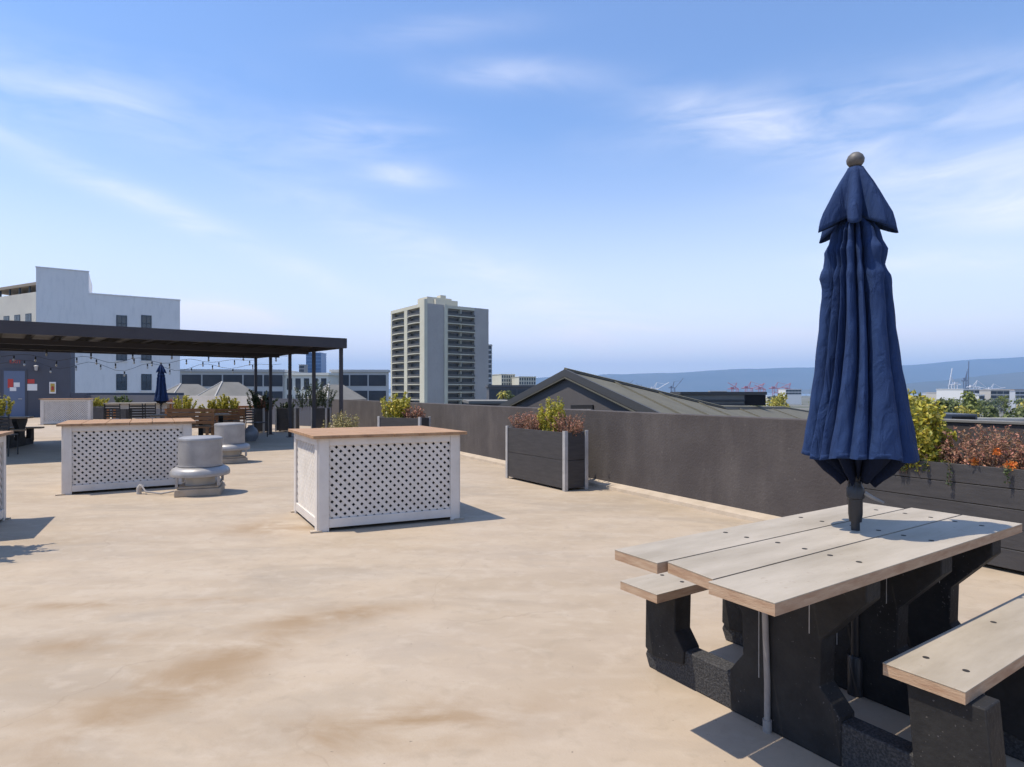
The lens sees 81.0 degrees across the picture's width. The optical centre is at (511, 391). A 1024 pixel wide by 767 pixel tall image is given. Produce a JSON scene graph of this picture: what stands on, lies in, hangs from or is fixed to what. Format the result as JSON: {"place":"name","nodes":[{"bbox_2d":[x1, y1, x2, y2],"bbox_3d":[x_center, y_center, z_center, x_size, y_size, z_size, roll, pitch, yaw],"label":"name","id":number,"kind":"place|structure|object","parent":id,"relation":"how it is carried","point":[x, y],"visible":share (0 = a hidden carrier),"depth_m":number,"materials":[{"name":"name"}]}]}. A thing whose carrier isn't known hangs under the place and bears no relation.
{"place":"outdoors","nodes":[
{"label":"outdoors","id":0,"kind":"place"},
{"bbox_2d":[0,282,35,321],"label":"cream building","id":1,"kind":"structure","parent":0,"point":[18,303],"depth_m":65.08,"materials":[{"name":"paint"}]},
{"bbox_2d":[35,266,180,392],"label":"white building","id":2,"kind":"structure","parent":0,"point":[68,296],"depth_m":60.03,"materials":[{"name":"paint"}]},
{"bbox_2d":[116,315,126,326],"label":"window","id":3,"kind":"structure","parent":2,"relation":"in","point":[121,320],"depth_m":60.70,"materials":[{"name":"grey"}]},
{"bbox_2d":[115,354,127,361],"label":"window","id":4,"kind":"structure","parent":2,"relation":"in","point":[119,357],"depth_m":60.70,"materials":[{"name":"grey"}]},
{"bbox_2d":[115,374,127,390],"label":"window","id":5,"kind":"structure","parent":2,"relation":"in","point":[121,380],"depth_m":60.70,"materials":[{"name":"grey"}]},
{"bbox_2d":[140,355,151,361],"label":"window","id":6,"kind":"structure","parent":2,"relation":"in","point":[145,357],"depth_m":61.87,"materials":[{"name":"grey"}]},
{"bbox_2d":[141,315,151,327],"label":"window","id":7,"kind":"structure","parent":2,"relation":"in","point":[146,320],"depth_m":61.87,"materials":[{"name":"grey"}]},
{"bbox_2d":[140,374,152,390],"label":"window","id":8,"kind":"structure","parent":2,"relation":"in","point":[146,379],"depth_m":61.87,"materials":[{"name":"grey"}]},
{"bbox_2d":[167,383,206,395],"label":"hipped roof","id":9,"kind":"structure","parent":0,"point":[192,389],"depth_m":43.47,"materials":[{"name":"paint"}]},
{"bbox_2d":[197,381,259,395],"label":"hipped roof","id":10,"kind":"structure","parent":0,"point":[230,388],"depth_m":39.39,"materials":[{"name":"paint"}]},
{"bbox_2d":[180,369,299,398],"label":"office building","id":11,"kind":"structure","parent":0,"point":[207,378],"depth_m":120.02,"materials":[{"name":"concrete"}]},
{"bbox_2d":[182,375,200,384],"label":"window","id":12,"kind":"structure","parent":11,"relation":"in","point":[186,379],"depth_m":118.75,"materials":[{"name":"blue glass"}]},
{"bbox_2d":[202,375,221,385],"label":"window","id":13,"kind":"structure","parent":11,"relation":"in","point":[207,380],"depth_m":119.26,"materials":[{"name":"blue glass"}]},
{"bbox_2d":[223,375,241,383],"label":"window","id":14,"kind":"structure","parent":11,"relation":"in","point":[226,378],"depth_m":119.83,"materials":[{"name":"blue glass"}]},
{"bbox_2d":[244,375,261,385],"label":"window","id":15,"kind":"structure","parent":11,"relation":"in","point":[248,379],"depth_m":120.33,"materials":[{"name":"blue glass"}]},
{"bbox_2d":[264,375,282,385],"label":"window","id":16,"kind":"structure","parent":11,"relation":"in","point":[277,380],"depth_m":120.96,"materials":[{"name":"blue glass"}]},
{"bbox_2d":[264,391,282,398],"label":"window","id":17,"kind":"structure","parent":11,"relation":"in","point":[276,394],"depth_m":121.01,"materials":[{"name":"black glass"}]},
{"bbox_2d":[299,364,307,372],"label":"office building","id":18,"kind":"structure","parent":0,"point":[303,368],"depth_m":540.00,"materials":[{"name":"concrete"}]},
{"bbox_2d":[283,373,338,398],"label":"office building","id":19,"kind":"structure","parent":0,"point":[298,380],"depth_m":121.06,"materials":[{"name":"white"}]},
{"bbox_2d":[295,378,300,389],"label":"window","id":20,"kind":"structure","parent":19,"relation":"in","point":[297,380],"depth_m":121.13,"materials":[{"name":"grey glass"}]},
{"bbox_2d":[304,384,365,399],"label":"hipped roof","id":21,"kind":"structure","parent":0,"point":[349,394],"depth_m":35.74,"materials":[{"name":"paint"}]},
{"bbox_2d":[391,295,488,403],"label":"apartment tower","id":22,"kind":"structure","parent":0,"point":[439,348],"depth_m":238.59,"materials":[{"name":"concrete"}]},
{"bbox_2d":[492,374,514,384],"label":"office building","id":23,"kind":"structure","parent":0,"point":[501,379],"depth_m":523.63,"materials":[{"name":"beige concrete"}]},
{"bbox_2d":[486,385,534,399],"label":"office building","id":24,"kind":"structure","parent":0,"point":[493,391],"depth_m":150.22,"materials":[{"name":"grey stone"}]},
{"bbox_2d":[489,389,502,398],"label":"window","id":25,"kind":"structure","parent":24,"relation":"in","point":[493,393],"depth_m":150.05,"materials":[{"name":"blue glass"}]},
{"bbox_2d":[0,417,1023,766],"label":"roof deck","id":26,"kind":"structure","parent":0,"point":[244,619],"depth_m":3.49,"materials":[{"name":"beige concrete"}]},
{"bbox_2d":[0,431,13,520],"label":"outdoor bar","id":27,"kind":"object","parent":26,"relation":"on","point":[3,434],"visible":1,"depth_m":6.51,"materials":[{"name":"grey"}]},
{"bbox_2d":[0,395,14,435],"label":"potted shrub","id":28,"kind":"object","parent":26,"relation":"on","point":[3,408],"visible":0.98,"depth_m":19.03,"materials":[{"name":"green plant"}]},
{"bbox_2d":[0,414,18,456],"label":"metal chair","id":29,"kind":"object","parent":26,"relation":"on","point":[8,423],"visible":0.89,"depth_m":13.03,"materials":[{"name":"black"}]},
{"bbox_2d":[0,416,44,447],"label":"picnic table","id":30,"kind":"object","parent":26,"relation":"on","point":[19,428],"visible":0.81,"depth_m":15.52,"materials":[{"name":"black"}]},
{"bbox_2d":[38,398,93,424],"bbox_3d":[-19.677,0.844,26.554,1.877,1.113,1.350,0,0,-31],"label":"outdoor bar","id":31,"kind":"object","parent":26,"relation":"on","point":[55,410],"visible":0.85,"depth_m":26.04,"materials":[{"name":"grey"}]},
{"bbox_2d":[0,351,183,416],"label":"stair house","id":32,"kind":"structure","parent":26,"relation":"on","point":[13,381],"depth_m":33.26,"materials":[{"name":"paint"}]},
{"bbox_2d":[4,371,24,415],"bbox_3d":[-27.116,0.116,32.682,0.889,2.527,0.089,0,0,-33],"label":"door","id":33,"kind":"structure","parent":32,"relation":"in","point":[14,381],"depth_m":32.73,"materials":[{"name":"blue"}]},
{"bbox_2d":[27,379,36,390],"bbox_3d":[-26.524,-0.395,33.168,0.434,0.625,0.017,0,0,-33],"label":"wall notice","id":34,"kind":"object","parent":32,"relation":"attached to","point":[32,386],"depth_m":33.15,"materials":[{"name":"red"}]},
{"bbox_2d":[49,382,55,393],"bbox_3d":[-25.715,-0.239,33.583,0.290,0.646,0.204,0,0,-33],"label":"extinguisher cabinet","id":35,"kind":"object","parent":32,"relation":"attached to","point":[52,387],"visible":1,"depth_m":33.55,"materials":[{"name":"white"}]},
{"bbox_2d":[93,397,109,418],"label":"potted shrub","id":36,"kind":"object","parent":26,"relation":"on","point":[98,412],"visible":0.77,"depth_m":30.75,"materials":[{"name":"green plant"}]},
{"bbox_2d":[104,403,120,418],"bbox_3d":[-12.900,0.885,19.567,0.502,1.032,0.569,0,0,-5],"label":"metal chair","id":37,"kind":"object","parent":26,"relation":"on","point":[119,413],"visible":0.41,"depth_m":19.33,"materials":[{"name":"black"}]},
{"bbox_2d":[112,394,132,418],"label":"potted shrub","id":38,"kind":"object","parent":26,"relation":"on","point":[124,413],"visible":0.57,"depth_m":29.80,"materials":[{"name":"green plant"}]},
{"bbox_2d":[55,418,195,495],"bbox_3d":[-5.755,0.916,9.050,1.677,0.968,1.320,0,0,-31],"label":"outdoor bar","id":39,"kind":"object","parent":26,"relation":"on","point":[105,454],"visible":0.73,"depth_m":8.50,"materials":[{"name":"grey"}]},
{"bbox_2d":[129,403,145,418],"bbox_3d":[-12.114,0.885,19.567,0.502,1.032,0.569,0,0,-10],"label":"metal chair","id":40,"kind":"object","parent":26,"relation":"on","point":[137,411],"visible":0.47,"depth_m":19.34,"materials":[{"name":"black"}]},
{"bbox_2d":[103,403,174,418],"bbox_3d":[-13.417,0.895,21.636,2.050,1.010,0.800,0,0,-14],"label":"table","id":41,"kind":"object","parent":26,"relation":"on","point":[164,405],"visible":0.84,"depth_m":21.34,"materials":[{"name":"brown wood"}]},
{"bbox_2d":[142,403,155,419],"bbox_3d":[-11.845,0.885,19.867,0.502,1.032,0.569,0,0,8],"label":"metal chair","id":42,"kind":"object","parent":26,"relation":"on","point":[150,410],"visible":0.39,"depth_m":19.63,"materials":[{"name":"black"}]},
{"bbox_2d":[136,483,184,493],"bbox_3d":[-4.791,1.296,8.205,0.721,0.208,0.124,0,0,0],"label":"conduit","id":43,"kind":"object","parent":26,"relation":"on","point":[140,487],"visible":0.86,"depth_m":8.20,"materials":[{"name":"grey"}]},
{"bbox_2d":[154,362,168,417],"bbox_3d":[-12.556,0.170,21.498,0.477,2.460,0.470,0,0,0],"label":"closed umbrella","id":44,"kind":"object","parent":26,"relation":"on","point":[161,396],"visible":0.98,"depth_m":21.40,"materials":[{"name":"blue fabric"}]},
{"bbox_2d":[0,320,346,436],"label":"shade canopy","id":45,"kind":"object","parent":26,"relation":"on","point":[47,336],"visible":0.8,"depth_m":15.31,"materials":[{"name":"grey metal"}]},
{"bbox_2d":[0,354,250,368],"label":"string lights","id":46,"kind":"object","parent":45,"relation":"hanging from","point":[56,365],"visible":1,"depth_m":18.55,"materials":[{"name":"black metal"}]},
{"bbox_2d":[0,360,276,375],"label":"string lights","id":47,"kind":"object","parent":45,"relation":"hanging from","point":[137,366],"visible":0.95,"depth_m":19.62,"materials":[{"name":"black metal"}]},
{"bbox_2d":[0,349,276,361],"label":"string lights","id":48,"kind":"object","parent":45,"relation":"hanging from","point":[46,354],"visible":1,"depth_m":16.36,"materials":[{"name":"black metal"}]},
{"bbox_2d":[172,395,196,416],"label":"potted shrub","id":49,"kind":"object","parent":26,"relation":"on","point":[187,403],"visible":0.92,"depth_m":23.39,"materials":[{"name":"green plant"}]},
{"bbox_2d":[150,413,230,434],"bbox_3d":[-9.227,1.019,17.314,2.050,0.761,1.485,0,0,-28],"label":"picnic table","id":50,"kind":"object","parent":26,"relation":"on","point":[220,420],"visible":0.23,"depth_m":17.13,"materials":[{"name":"black"}]},
{"bbox_2d":[167,408,214,434],"bbox_3d":[-8.590,0.922,15.911,1.200,0.956,0.495,0,0,-8],"label":"wooden bench","id":51,"kind":"object","parent":26,"relation":"on","point":[211,414],"visible":0.58,"depth_m":16.09,"materials":[{"name":"brown wood"}]},
{"bbox_2d":[169,435,229,497],"bbox_3d":[-4.310,1.004,8.300,0.752,0.792,0.752,0,0,-20],"label":"roof vent","id":52,"kind":"object","parent":26,"relation":"on","point":[200,467],"visible":0.99,"depth_m":8.07,"materials":[{"name":"metal"}]},
{"bbox_2d":[86,395,331,425],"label":"back parapet wall","id":53,"kind":"structure","parent":26,"relation":"on","point":[305,416],"depth_m":28.34,"materials":[{"name":"concrete"}]},
{"bbox_2d":[197,399,230,432],"bbox_3d":[-10.154,0.808,20.498,0.932,1.183,0.712,0,0,0],"label":"potted shrub","id":54,"kind":"object","parent":26,"relation":"on","point":[217,405],"visible":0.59,"depth_m":20.35,"materials":[{"name":"green plant"}]},
{"bbox_2d":[215,394,239,420],"bbox_3d":[-10.057,0.721,21.334,0.820,1.357,0.744,0,0,0],"label":"potted shrub","id":55,"kind":"object","parent":26,"relation":"on","point":[228,400],"visible":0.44,"depth_m":21.16,"materials":[{"name":"green plant"}]},
{"bbox_2d":[214,409,244,422],"bbox_3d":[-9.335,0.980,19.797,0.936,0.841,0.440,0,0,-12],"label":"wooden bench","id":56,"kind":"object","parent":26,"relation":"on","point":[238,416],"visible":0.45,"depth_m":19.95,"materials":[{"name":"brown wood"}]},
{"bbox_2d":[214,422,249,463],"bbox_3d":[-5.620,1.004,11.950,0.752,0.792,0.752,0,0,-35],"label":"roof vent","id":57,"kind":"object","parent":26,"relation":"on","point":[232,434],"visible":0.67,"depth_m":11.75,"materials":[{"name":"metal"}]},
{"bbox_2d":[245,425,258,440],"bbox_3d":[-7.482,1.175,17.200,0.420,0.450,0.418,0,0,0],"label":"ceramic pot","id":58,"kind":"object","parent":26,"relation":"on","point":[251,433],"visible":0.97,"depth_m":17.06,"materials":[{"name":"grey"}]},
{"bbox_2d":[245,407,267,436],"bbox_3d":[-7.933,0.940,18.610,0.508,0.922,0.448,0,0,20],"label":"metal chair","id":59,"kind":"object","parent":26,"relation":"on","point":[254,411],"visible":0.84,"depth_m":18.61,"materials":[{"name":"black"}]},
{"bbox_2d":[252,408,268,432],"bbox_3d":[-8.717,0.975,20.810,0.424,0.850,0.424,0,0,0],"label":"planter box","id":60,"kind":"object","parent":26,"relation":"on","point":[262,415],"visible":0.56,"depth_m":20.61,"materials":[{"name":"black wood"}]},
{"bbox_2d":[246,388,277,411],"bbox_3d":[-8.665,0.284,20.817,0.944,0.834,0.756,0,0,0],"label":"shrub","id":61,"kind":"object","parent":60,"relation":"in","point":[258,403],"visible":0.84,"depth_m":20.67,"materials":[{"name":"green plant"}]},
{"bbox_2d":[275,407,299,431],"bbox_3d":[-8.014,0.975,21.410,0.724,0.850,0.424,0,0,0],"label":"planter box","id":62,"kind":"object","parent":26,"relation":"on","point":[281,419],"visible":0.81,"depth_m":21.21,"materials":[{"name":"grey metal"}]},
{"bbox_2d":[311,408,329,427],"bbox_3d":[-6.760,0.975,21.210,0.554,0.850,0.424,0,0,0],"label":"planter box","id":63,"kind":"object","parent":26,"relation":"on","point":[322,414],"visible":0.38,"depth_m":21.01,"materials":[{"name":"black wood"}]},
{"bbox_2d":[293,379,337,410],"bbox_3d":[-6.945,0.120,21.188,1.528,1.167,0.900,0,0,0],"label":"olive tree","id":64,"kind":"object","parent":63,"relation":"in","point":[320,393],"visible":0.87,"depth_m":21.14,"materials":[{"name":"green plant"}]},
{"bbox_2d":[321,411,359,427],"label":"potted shrub","id":65,"kind":"object","parent":26,"relation":"on","point":[338,422],"visible":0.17,"depth_m":9.53,"materials":[{"name":"green plant"}]},
{"bbox_2d":[288,426,466,533],"bbox_3d":[-1.558,0.916,6.809,1.751,0.968,1.313,0,0,-24],"label":"outdoor bar","id":66,"kind":"object","parent":26,"relation":"on","point":[348,476],"visible":1,"depth_m":6.32,"materials":[{"name":"grey"}]},
{"bbox_2d":[377,416,430,426],"bbox_3d":[-2.440,0.975,13.547,1.154,0.850,0.424,0,0,25],"label":"planter box","id":67,"kind":"object","parent":26,"relation":"on","point":[390,421],"visible":0.25,"depth_m":13.38,"materials":[{"name":"black wood"}]},
{"bbox_2d":[380,391,410,417],"bbox_3d":[-2.642,0.331,13.681,0.811,0.700,0.554,0,0,25],"label":"shrub","id":68,"kind":"object","parent":67,"relation":"on","point":[394,410],"visible":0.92,"depth_m":13.56,"materials":[{"name":"green plant"}]},
{"bbox_2d":[402,405,425,417],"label":"dry plant","id":69,"kind":"object","parent":67,"relation":"on","point":[411,414],"visible":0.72,"depth_m":13.39,"materials":[{"name":"orange plant"}]},
{"bbox_2d":[505,426,587,491],"bbox_3d":[0.497,0.975,9.208,0.424,0.850,1.591,0,0,-32],"label":"planter box","id":70,"kind":"object","parent":26,"relation":"on","point":[555,459],"visible":0.92,"depth_m":8.78,"materials":[{"name":"grey wood"}]},
{"bbox_2d":[508,411,544,429],"bbox_3d":[0.317,0.476,9.503,0.488,0.370,0.967,0,0,-32],"label":"dry plant","id":71,"kind":"object","parent":70,"relation":"on","point":[534,422],"visible":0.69,"depth_m":9.54,"materials":[{"name":"orange plant"}]},
{"bbox_2d":[537,395,565,431],"bbox_3d":[0.587,0.355,9.058,0.392,0.612,0.608,0,0,-32],"label":"shrub","id":72,"kind":"object","parent":70,"relation":"in","point":[550,412],"visible":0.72,"depth_m":8.98,"materials":[{"name":"green plant"}]},
{"bbox_2d":[545,412,584,438],"bbox_3d":[0.788,0.474,8.679,0.494,0.374,0.634,0,0,-32],"label":"dry plant","id":73,"kind":"object","parent":70,"relation":"on","point":[568,428],"visible":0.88,"depth_m":8.60,"materials":[{"name":"orange plant"}]},
{"bbox_2d":[330,399,1023,521],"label":"parapet wall","id":74,"kind":"structure","parent":26,"relation":"on","point":[753,469],"depth_m":7.38,"materials":[{"name":"grey paint"}]},
{"bbox_2d":[615,503,1023,766],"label":"picnic table","id":75,"kind":"object","parent":26,"relation":"on","point":[797,593],"visible":0.98,"depth_m":2.39,"materials":[{"name":"beige"}]},
{"bbox_2d":[801,152,919,697],"bbox_3d":[1.614,0.145,2.780,0.486,2.510,0.479,0,0,0],"label":"closed umbrella","id":76,"kind":"object","parent":26,"relation":"on","point":[859,430],"visible":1,"depth_m":2.68,"materials":[{"name":"blue fabric"}]},
{"bbox_2d":[863,456,1023,571],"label":"planter box","id":77,"kind":"object","parent":26,"relation":"on","point":[982,491],"visible":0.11,"depth_m":4.88,"materials":[{"name":"grey wood"}]},
{"bbox_2d":[899,389,957,474],"bbox_3d":[3.641,0.347,5.344,0.594,0.750,0.526,0,0,-30],"label":"shrub","id":78,"kind":"object","parent":77,"relation":"in","point":[927,419],"visible":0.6,"depth_m":5.21,"materials":[{"name":"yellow plant"}]},
{"bbox_2d":[919,424,1023,469],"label":"dry plant","id":79,"kind":"object","parent":77,"relation":"on","point":[1003,444],"visible":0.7,"depth_m":4.92,"materials":[{"name":"red plant"}]},
{"bbox_2d":[1002,460,1018,470],"bbox_3d":[3.855,0.609,4.644,0.095,0.173,0.094,0,0,-27],"label":"flower cluster","id":80,"kind":"object","parent":77,"relation":"on","point":[1013,464],"visible":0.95,"depth_m":4.63,"materials":[{"name":"brown plant"}]},
{"bbox_2d":[0,0,1023,388],"label":"sky","id":81,"kind":"structure","parent":0,"point":[622,186],"materials":[{"name":"blue"}]},
{"bbox_2d":[511,376,535,384],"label":"office building","id":82,"kind":"structure","parent":0,"point":[524,380],"depth_m":502.31,"materials":[{"name":"beige concrete"}]},
{"bbox_2d":[498,367,808,418],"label":"gabled roof","id":83,"kind":"structure","parent":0,"point":[573,389],"depth_m":15.64,"materials":[{"name":"grey"}]},
{"bbox_2d":[937,412,976,419],"bbox_3d":[9.591,1.938,13.610,0.980,2.923,1.308,0,0,4],"label":"roof duct","id":84,"kind":"object","parent":83,"relation":"attached to","point":[960,416],"visible":0.11,"depth_m":12.95,"materials":[{"name":"metal"}]},
{"bbox_2d":[389,396,1015,417],"bbox_3d":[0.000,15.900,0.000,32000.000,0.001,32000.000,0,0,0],"label":"ground","id":85,"kind":"structure","parent":0,"point":[805,403],"depth_m":706.69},
{"bbox_2d":[306,352,325,372],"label":"glass tower","id":86,"kind":"structure","parent":85,"relation":"on","point":[320,362],"depth_m":560.00,"materials":[{"name":"blue"}]},
{"bbox_2d":[329,370,389,400],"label":"office building","id":87,"kind":"structure","parent":85,"relation":"on","point":[372,385],"depth_m":125.38,"materials":[{"name":"concrete"}]},
{"bbox_2d":[350,375,366,385],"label":"window","id":88,"kind":"structure","parent":87,"relation":"in","point":[355,380],"depth_m":125.25,"materials":[{"name":"blue glass"}]},
{"bbox_2d":[369,375,385,385],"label":"window","id":89,"kind":"structure","parent":87,"relation":"in","point":[374,380],"depth_m":125.46,"materials":[{"name":"blue glass"}]},
{"bbox_2d":[369,391,385,400],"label":"window","id":90,"kind":"structure","parent":87,"relation":"in","point":[373,395],"depth_m":125.43,"materials":[{"name":"blue glass"}]},
{"bbox_2d":[462,400,506,405],"bbox_3d":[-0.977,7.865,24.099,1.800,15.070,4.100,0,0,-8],"label":"flat roof","id":91,"kind":"structure","parent":85,"relation":"on","point":[485,402],"depth_m":22.09,"materials":[{"name":"paint"}]},
{"bbox_2d":[489,344,491,384],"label":"office tower","id":92,"kind":"structure","parent":85,"relation":"on","point":[490,364],"depth_m":420.00,"materials":[{"name":"concrete"}]},
{"bbox_2d":[763,392,789,406],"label":"leafy tree","id":93,"kind":"object","parent":85,"relation":"on","point":[775,401],"visible":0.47,"depth_m":129.63,"materials":[{"name":"green plant"}]},
{"bbox_2d":[907,388,920,409],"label":"leafy tree","id":94,"kind":"object","parent":85,"relation":"on","point":[912,403],"visible":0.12,"depth_m":60.27,"materials":[{"name":"green plant"}]},
{"bbox_2d":[926,397,960,412],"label":"leafy tree","id":95,"kind":"object","parent":85,"relation":"on","point":[949,405],"visible":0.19,"depth_m":84.65,"materials":[{"name":"green plant"}]},
{"bbox_2d":[936,389,978,408],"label":"port building","id":96,"kind":"structure","parent":85,"relation":"on","point":[948,393],"depth_m":470.55,"materials":[{"name":"white paint"}]},
{"bbox_2d":[961,361,968,388],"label":"port crane","id":97,"kind":"object","parent":85,"relation":"on","point":[965,380],"visible":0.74,"depth_m":1898.86,"materials":[{"name":"grey metal"}]},
{"bbox_2d":[953,405,982,417],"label":"leafy tree","id":98,"kind":"object","parent":85,"relation":"on","point":[962,410],"visible":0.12,"depth_m":54.76,"materials":[{"name":"green plant"}]},
{"bbox_2d":[953,390,983,417],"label":"leafy tree","id":99,"kind":"object","parent":85,"relation":"on","point":[969,399],"visible":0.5,"depth_m":94.50,"materials":[{"name":"green plant"}]},
{"bbox_2d":[981,406,1014,417],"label":"leafy tree","id":100,"kind":"object","parent":85,"relation":"on","point":[993,413],"visible":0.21,"depth_m":74.89,"materials":[{"name":"green plant"}]},
{"bbox_2d":[977,418,1023,420],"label":"flat roof building","id":101,"kind":"structure","parent":85,"relation":"on","point":[1010,419],"depth_m":15.73,"materials":[{"name":"grey paint"}]},
{"bbox_2d":[998,395,1010,413],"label":"leafy tree","id":102,"kind":"object","parent":85,"relation":"on","point":[1004,403],"visible":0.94,"depth_m":209.66,"materials":[{"name":"green plant"}]},
{"bbox_2d":[999,404,1023,417],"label":"leafy tree","id":103,"kind":"object","parent":85,"relation":"on","point":[1020,412],"visible":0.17,"depth_m":79.58,"materials":[{"name":"green plant"}]},
{"bbox_2d":[389,357,1023,392],"bbox_3d":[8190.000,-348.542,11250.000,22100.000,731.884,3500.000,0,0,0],"label":"hills","id":104,"kind":"structure","parent":0,"point":[801,378],"depth_m":10463.09,"materials":[{"name":"blue"}]},
{"bbox_2d":[670,392,766,405],"bbox_3d":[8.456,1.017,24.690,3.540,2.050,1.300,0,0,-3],"label":"building","id":105,"kind":"structure","parent":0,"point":[739,398],"depth_m":24.09,"materials":[{"name":"grey"}]},
{"bbox_2d":[778,389,800,404],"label":"port building","id":106,"kind":"structure","parent":0,"point":[794,396],"depth_m":755.02,"materials":[{"name":"white paint"}]},
{"bbox_2d":[801,372,1023,393],"bbox_3d":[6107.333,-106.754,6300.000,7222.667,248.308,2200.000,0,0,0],"label":"hills","id":107,"kind":"structure","parent":0,"point":[1015,380],"depth_m":5775.76,"materials":[{"name":"blue"}]},
{"bbox_2d":[979,390,1009,411],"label":"port building","id":108,"kind":"structure","parent":0,"point":[992,394],"depth_m":473.70,"materials":[{"name":"beige paint"}]},
{"bbox_2d":[1010,391,1023,408],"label":"port building","id":109,"kind":"structure","parent":0,"point":[1018,394],"depth_m":549.68,"materials":[{"name":"grey paint"}]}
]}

